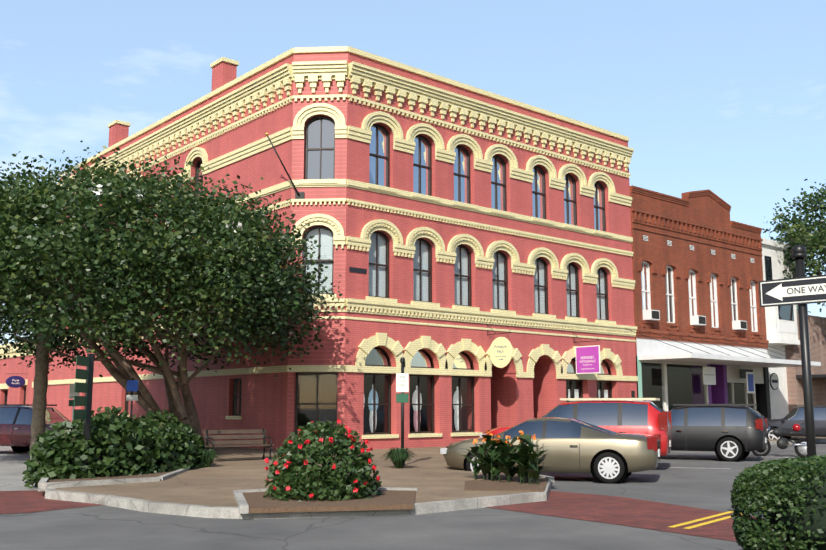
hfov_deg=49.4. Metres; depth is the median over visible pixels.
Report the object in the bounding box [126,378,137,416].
accessible sign
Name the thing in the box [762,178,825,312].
tree
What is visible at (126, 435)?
island shrub
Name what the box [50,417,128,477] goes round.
island shrub
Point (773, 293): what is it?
one way sign
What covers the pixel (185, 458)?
island shrub
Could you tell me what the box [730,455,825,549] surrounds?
hedge corner
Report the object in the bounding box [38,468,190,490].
curb
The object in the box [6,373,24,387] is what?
kayak sign
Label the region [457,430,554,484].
cannas
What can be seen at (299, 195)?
flag pole
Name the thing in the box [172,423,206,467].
island shrub
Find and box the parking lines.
[673,455,788,468]
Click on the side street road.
(13, 466)
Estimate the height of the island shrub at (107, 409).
1.957 m
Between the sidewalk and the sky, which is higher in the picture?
the sky
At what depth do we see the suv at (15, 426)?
31.64 m
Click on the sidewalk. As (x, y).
(429, 474)
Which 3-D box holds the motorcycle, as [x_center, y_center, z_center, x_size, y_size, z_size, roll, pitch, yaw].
[12.497,5.591,30.313,2.105,1.127,0.713,-6,-10,36]
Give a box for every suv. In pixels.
[0,404,71,451]
[480,398,671,455]
[670,404,767,461]
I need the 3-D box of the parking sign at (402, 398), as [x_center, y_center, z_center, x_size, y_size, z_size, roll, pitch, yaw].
[-0.254,3.407,22.243,0.310,2.736,0.138,-2,-9,11]
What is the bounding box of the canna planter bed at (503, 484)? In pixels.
[464,472,553,491]
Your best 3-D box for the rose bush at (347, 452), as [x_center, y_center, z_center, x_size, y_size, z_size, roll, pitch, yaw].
[-1.488,3.240,15.064,2.092,1.639,1.906,7,-11,-40]
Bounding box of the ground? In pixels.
[0,430,825,549]
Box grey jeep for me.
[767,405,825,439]
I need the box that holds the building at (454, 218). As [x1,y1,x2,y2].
[47,46,637,449]
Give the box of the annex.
[0,342,49,406]
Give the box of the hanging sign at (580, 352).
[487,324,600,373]
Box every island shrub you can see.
[22,421,101,487]
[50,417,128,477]
[81,406,131,423]
[91,410,158,476]
[114,415,176,472]
[138,409,181,425]
[142,418,195,470]
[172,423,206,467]
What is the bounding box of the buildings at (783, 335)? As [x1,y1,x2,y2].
[761,238,825,418]
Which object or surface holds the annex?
on the ground
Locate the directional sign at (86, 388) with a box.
[73,354,93,465]
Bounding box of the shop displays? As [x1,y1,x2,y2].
[349,267,634,432]
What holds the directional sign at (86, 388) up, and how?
on the curb at (44, 484)
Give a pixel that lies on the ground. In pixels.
(697, 480)
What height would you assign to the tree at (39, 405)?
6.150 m
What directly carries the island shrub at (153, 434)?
on the curb at (44, 484)
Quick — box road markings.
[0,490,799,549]
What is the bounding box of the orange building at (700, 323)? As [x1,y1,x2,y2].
[627,185,820,418]
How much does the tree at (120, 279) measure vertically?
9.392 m
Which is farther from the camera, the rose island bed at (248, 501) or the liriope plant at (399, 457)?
the liriope plant at (399, 457)
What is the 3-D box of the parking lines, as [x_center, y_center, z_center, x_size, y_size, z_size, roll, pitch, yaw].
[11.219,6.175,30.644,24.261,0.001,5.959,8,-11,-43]
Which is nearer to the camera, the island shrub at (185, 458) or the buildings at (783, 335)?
the island shrub at (185, 458)
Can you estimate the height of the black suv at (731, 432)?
1.820 m
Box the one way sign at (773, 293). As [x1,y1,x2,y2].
[759,244,825,456]
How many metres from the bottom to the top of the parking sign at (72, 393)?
2.300 m
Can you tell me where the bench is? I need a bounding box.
[203,429,273,462]
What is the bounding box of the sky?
[0,0,825,344]
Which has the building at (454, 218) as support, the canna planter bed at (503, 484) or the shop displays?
the shop displays
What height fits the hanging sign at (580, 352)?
1.750 m
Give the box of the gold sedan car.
[440,417,660,483]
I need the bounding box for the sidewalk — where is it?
[45,436,825,518]
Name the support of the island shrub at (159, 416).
on the curb at (44, 484)
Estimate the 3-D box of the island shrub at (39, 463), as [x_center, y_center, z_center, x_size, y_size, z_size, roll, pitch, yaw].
[-7.219,3.806,18.615,1.621,1.550,1.595,7,-11,-40]
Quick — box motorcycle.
[752,424,806,456]
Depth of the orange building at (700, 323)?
42.71 m
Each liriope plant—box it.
[196,449,221,466]
[377,447,417,467]
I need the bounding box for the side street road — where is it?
[0,446,37,490]
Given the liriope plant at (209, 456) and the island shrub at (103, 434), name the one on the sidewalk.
the liriope plant at (209, 456)
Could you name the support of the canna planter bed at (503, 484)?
on the sidewalk
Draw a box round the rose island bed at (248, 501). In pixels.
[233,487,417,513]
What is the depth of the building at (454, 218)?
32.50 m
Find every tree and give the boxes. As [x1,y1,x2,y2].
[0,140,344,439]
[1,277,85,454]
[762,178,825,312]
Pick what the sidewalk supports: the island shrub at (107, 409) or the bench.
the bench
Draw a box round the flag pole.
[265,133,303,198]
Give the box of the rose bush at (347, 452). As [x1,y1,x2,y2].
[263,419,381,501]
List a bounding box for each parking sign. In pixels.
[68,383,79,420]
[396,357,408,465]

